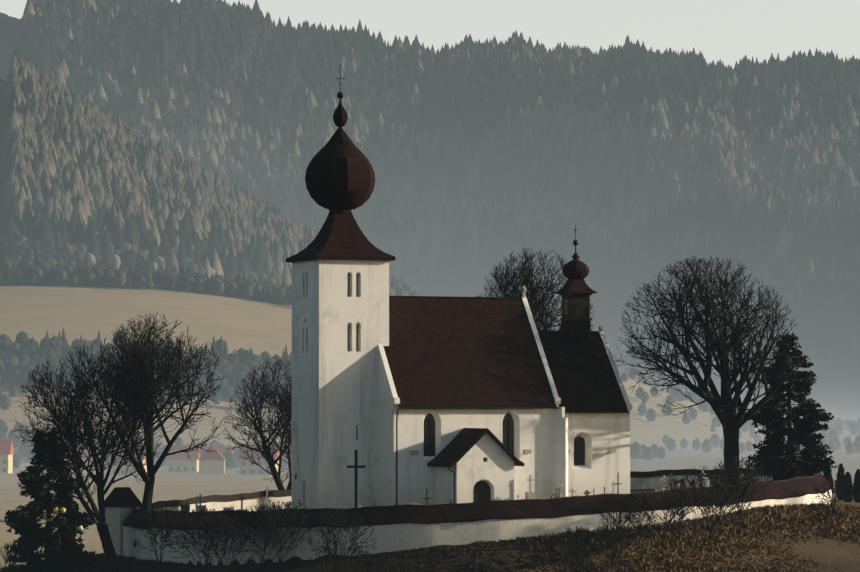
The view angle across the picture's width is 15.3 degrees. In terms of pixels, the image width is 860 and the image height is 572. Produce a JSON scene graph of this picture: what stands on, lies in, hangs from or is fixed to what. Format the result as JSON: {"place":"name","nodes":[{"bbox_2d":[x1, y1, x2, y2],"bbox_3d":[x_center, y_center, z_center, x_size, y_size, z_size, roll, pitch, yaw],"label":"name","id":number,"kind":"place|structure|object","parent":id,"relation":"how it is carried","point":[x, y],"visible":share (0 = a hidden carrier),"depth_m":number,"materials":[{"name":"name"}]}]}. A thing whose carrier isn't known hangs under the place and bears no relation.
{"place":"outdoors","nodes":[
{"label":"outdoors","id":0,"kind":"place"},
{"bbox_2d":[0,12,859,571],"bbox_3d":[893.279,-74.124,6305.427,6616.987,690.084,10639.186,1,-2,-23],"label":"ground","id":1,"kind":"structure","parent":0,"point":[234,322],"depth_m":1569.48,"materials":[{"name":"beige plant"}]},
{"bbox_2d":[0,564,15,571],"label":"shrub","id":2,"kind":"object","parent":1,"relation":"on","point":[3,569],"visible":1,"depth_m":232.43,"materials":[{"name":"black plant"}]},
{"bbox_2d":[0,543,26,571],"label":"shrub","id":3,"kind":"object","parent":1,"relation":"on","point":[10,556],"visible":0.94,"depth_m":237.42,"materials":[{"name":"black plant"}]},
{"bbox_2d":[12,526,58,555],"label":"shrub","id":4,"kind":"object","parent":1,"relation":"on","point":[41,546],"visible":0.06,"depth_m":240.11,"materials":[{"name":"black plant"}]},
{"bbox_2d":[0,428,106,571],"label":"pine tree","id":5,"kind":"object","parent":1,"relation":"on","point":[21,522],"depth_m":237.61,"materials":[{"name":"green plant"}]},
{"bbox_2d":[53,507,82,571],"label":"street lamps","id":6,"kind":"object","parent":1,"relation":"on","point":[63,510],"visible":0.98,"depth_m":236.13,"materials":[{"name":"black metal"}]},
{"bbox_2d":[11,344,170,561],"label":"bare tree","id":7,"kind":"object","parent":1,"relation":"on","point":[71,430],"visible":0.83,"depth_m":240.23,"materials":[{"name":"black plant"}]},
{"bbox_2d":[104,487,141,556],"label":"gate pillar","id":8,"kind":"structure","parent":1,"relation":"on","point":[121,503],"depth_m":246.28,"materials":[{"name":"paint"}]},
{"bbox_2d":[79,313,225,546],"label":"bare tree","id":9,"kind":"object","parent":1,"relation":"on","point":[165,378],"visible":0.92,"depth_m":239.67,"materials":[{"name":"black plant"}]},
{"bbox_2d":[127,503,188,567],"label":"shrub","id":10,"kind":"object","parent":1,"relation":"on","point":[149,517],"visible":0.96,"depth_m":233.82,"materials":[{"name":"black plant"}]},
{"bbox_2d":[164,507,238,571],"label":"shrub","id":11,"kind":"object","parent":1,"relation":"on","point":[206,513],"visible":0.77,"depth_m":230.19,"materials":[{"name":"black plant"}]},
{"bbox_2d":[193,513,265,571],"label":"shrub","id":12,"kind":"object","parent":1,"relation":"on","point":[232,529],"visible":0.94,"depth_m":228.00,"materials":[{"name":"black plant"}]},
{"bbox_2d":[223,356,291,489],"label":"tree","id":13,"kind":"object","parent":1,"relation":"on","point":[276,431],"visible":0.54,"depth_m":271.96,"materials":[{"name":"black plant"}]},
{"bbox_2d":[229,504,299,570],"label":"shrub","id":14,"kind":"object","parent":1,"relation":"on","point":[263,523],"visible":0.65,"depth_m":229.64,"materials":[{"name":"black plant"}]},
{"bbox_2d":[245,501,315,567],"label":"shrub","id":15,"kind":"object","parent":1,"relation":"on","point":[296,509],"visible":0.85,"depth_m":229.63,"materials":[{"name":"black plant"}]},
{"bbox_2d":[291,259,388,508],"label":"tower walls","id":16,"kind":"structure","parent":1,"relation":"on","point":[334,404],"depth_m":245.37,"materials":[{"name":"white paint"}]},
{"bbox_2d":[286,64,394,261],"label":"tower roof","id":17,"kind":"structure","parent":16,"relation":"on","point":[340,178],"depth_m":246.81,"materials":[{"name":"brown metal"}]},
{"bbox_2d":[304,508,377,571],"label":"shrub","id":18,"kind":"object","parent":1,"relation":"on","point":[333,525],"visible":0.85,"depth_m":227.29,"materials":[{"name":"black plant"}]},
{"bbox_2d":[299,538,385,571],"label":"shrub","id":19,"kind":"object","parent":1,"relation":"on","point":[334,557],"visible":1,"depth_m":187.98,"materials":[{"name":"black plant"}]},
{"bbox_2d":[0,428,764,474],"bbox_3d":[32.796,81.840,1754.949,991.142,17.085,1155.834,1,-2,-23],"label":"village houses","id":20,"kind":"structure","parent":1,"relation":"on","point":[209,462],"depth_m":1134.38,"materials":[{"name":"paint"}]},
{"bbox_2d":[0,0,859,469],"bbox_3d":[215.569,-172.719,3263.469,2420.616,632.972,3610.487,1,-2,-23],"label":"forest","id":21,"kind":"object","parent":1,"relation":"on","point":[170,144],"visible":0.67,"depth_m":3540.65,"materials":[{"name":"green plant"}]},
{"bbox_2d":[0,502,859,571],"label":"dry grass tufts","id":22,"kind":"object","parent":1,"relation":"on","point":[764,520],"visible":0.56,"depth_m":229.47,"materials":[{"name":"brown plant"}]},
{"bbox_2d":[295,274,584,501],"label":"glazing","id":23,"kind":"structure","parent":1,"relation":"on","point":[481,490],"depth_m":245.08,"materials":[{"name":"black glass"}]},
{"bbox_2d":[378,354,557,505],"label":"nave walls","id":24,"kind":"structure","parent":1,"relation":"on","point":[534,430],"depth_m":245.14,"materials":[{"name":"paint"}]},
{"bbox_2d":[383,296,628,465],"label":"roofs","id":25,"kind":"structure","parent":24,"relation":"on","point":[444,352],"depth_m":249.31,"materials":[{"name":"brown tile"}]},
{"bbox_2d":[554,226,596,344],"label":"ridge turret","id":26,"kind":"object","parent":25,"relation":"on","point":[575,291],"visible":1,"depth_m":255.51,"materials":[{"name":"brown metal"}]},
{"bbox_2d":[452,561,489,571],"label":"shrub","id":27,"kind":"object","parent":1,"relation":"on","point":[466,567],"visible":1,"depth_m":222.50,"materials":[{"name":"black plant"}]},
{"bbox_2d":[435,433,513,504],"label":"porch walls","id":28,"kind":"structure","parent":1,"relation":"on","point":[470,468],"depth_m":241.93,"materials":[{"name":"paint"}]},
{"bbox_2d":[123,474,831,564],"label":"cemetery wall","id":29,"kind":"structure","parent":1,"relation":"on","point":[398,537],"depth_m":232.18,"materials":[{"name":"paint"}]},
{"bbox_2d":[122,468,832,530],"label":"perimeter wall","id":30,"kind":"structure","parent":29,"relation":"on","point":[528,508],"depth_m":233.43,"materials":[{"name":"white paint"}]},
{"bbox_2d":[347,408,615,507],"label":"facade details","id":31,"kind":"object","parent":1,"relation":"on","point":[356,466],"visible":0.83,"depth_m":243.34,"materials":[{"name":"black metal"}]},
{"bbox_2d":[181,470,797,511],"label":"graves","id":32,"kind":"object","parent":1,"relation":"on","point":[677,481],"visible":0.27,"depth_m":247.36,"materials":[{"name":"stone"}]},
{"bbox_2d":[378,286,631,497],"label":"gable copings","id":33,"kind":"object","parent":1,"relation":"on","point":[560,446],"visible":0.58,"depth_m":248.40,"materials":[{"name":"paint"}]},
{"bbox_2d":[476,247,594,330],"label":"tree","id":34,"kind":"object","parent":1,"relation":"on","point":[539,305],"visible":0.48,"depth_m":265.85,"materials":[{"name":"black plant"}]},
{"bbox_2d":[550,525,602,558],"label":"shrub","id":35,"kind":"object","parent":1,"relation":"on","point":[576,541],"visible":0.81,"depth_m":223.50,"materials":[{"name":"black plant"}]},
{"bbox_2d":[565,412,629,496],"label":"chancel walls","id":36,"kind":"structure","parent":1,"relation":"on","point":[601,434],"depth_m":251.31,"materials":[{"name":"paint"}]},
{"bbox_2d":[588,522,635,563],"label":"shrub","id":37,"kind":"object","parent":1,"relation":"on","point":[616,535],"visible":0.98,"depth_m":208.88,"materials":[{"name":"black plant"}]},
{"bbox_2d":[592,504,638,545],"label":"shrub","id":38,"kind":"object","parent":1,"relation":"on","point":[619,521],"visible":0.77,"depth_m":219.13,"materials":[{"name":"black plant"}]},
{"bbox_2d":[594,559,643,571],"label":"shrub","id":39,"kind":"object","parent":1,"relation":"on","point":[628,570],"visible":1,"depth_m":192.78,"materials":[{"name":"black plant"}]},
{"bbox_2d":[622,501,657,535],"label":"shrub","id":40,"kind":"object","parent":1,"relation":"on","point":[639,521],"visible":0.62,"depth_m":232.66,"materials":[{"name":"black plant"}]},
{"bbox_2d":[631,481,692,540],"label":"shrub","id":41,"kind":"object","parent":1,"relation":"on","point":[652,500],"visible":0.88,"depth_m":220.75,"materials":[{"name":"black plant"}]},
{"bbox_2d":[650,491,703,540],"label":"shrub","id":42,"kind":"object","parent":1,"relation":"on","point":[680,508],"visible":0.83,"depth_m":220.79,"materials":[{"name":"black plant"}]},
{"bbox_2d":[613,255,803,483],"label":"lime tree","id":43,"kind":"object","parent":1,"relation":"on","point":[725,406],"visible":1,"depth_m":253.97,"materials":[{"name":"black plant"}]},
{"bbox_2d":[671,465,752,535],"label":"shrub","id":44,"kind":"object","parent":1,"relation":"on","point":[715,487],"visible":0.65,"depth_m":224.90,"materials":[{"name":"black plant"}]},
{"bbox_2d":[685,488,746,543],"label":"shrub","id":45,"kind":"object","parent":1,"relation":"on","point":[715,501],"visible":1,"depth_m":222.04,"materials":[{"name":"black plant"}]},
{"bbox_2d":[708,455,772,515],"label":"shrub","id":46,"kind":"object","parent":1,"relation":"on","point":[736,469],"visible":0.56,"depth_m":235.20,"materials":[{"name":"black plant"}]},
{"bbox_2d":[715,470,768,520],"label":"shrub","id":47,"kind":"object","parent":1,"relation":"on","point":[746,484],"visible":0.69,"depth_m":232.81,"materials":[{"name":"black plant"}]},
{"bbox_2d":[746,332,839,481],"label":"spruce tree","id":48,"kind":"object","parent":1,"relation":"on","point":[813,459],"depth_m":256.82,"materials":[{"name":"green plant"}]},
{"bbox_2d":[804,499,845,534],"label":"shrub","id":49,"kind":"object","parent":1,"relation":"on","point":[821,511],"visible":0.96,"depth_m":231.87,"materials":[{"name":"black plant"}]},
{"bbox_2d":[823,466,833,494],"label":"thuja tree","id":50,"kind":"object","parent":1,"relation":"on","point":[827,474],"visible":0.23,"depth_m":271.59,"materials":[{"name":"green plant"}]},
{"bbox_2d":[812,477,847,512],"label":"shrub","id":51,"kind":"object","parent":1,"relation":"on","point":[834,491],"visible":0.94,"depth_m":246.27,"materials":[{"name":"black plant"}]},
{"bbox_2d":[835,463,844,499],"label":"thuja tree","id":52,"kind":"object","parent":1,"relation":"on","point":[840,475],"visible":0.62,"depth_m":274.41,"materials":[{"name":"green plant"}]},
{"bbox_2d":[842,472,854,502],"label":"thuja tree","id":53,"kind":"object","parent":1,"relation":"on","point":[848,485],"visible":0.94,"depth_m":266.61,"materials":[{"name":"green plant"}]},
{"bbox_2d":[853,469,859,502],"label":"thuja tree","id":54,"kind":"object","parent":1,"relation":"on","point":[856,489],"visible":0.96,"depth_m":269.30,"materials":[{"name":"green plant"}]},
{"bbox_2d":[0,0,859,68],"label":"sky","id":55,"kind":"structure","parent":0,"point":[728,31],"materials":[{"name":"white"}]}
]}

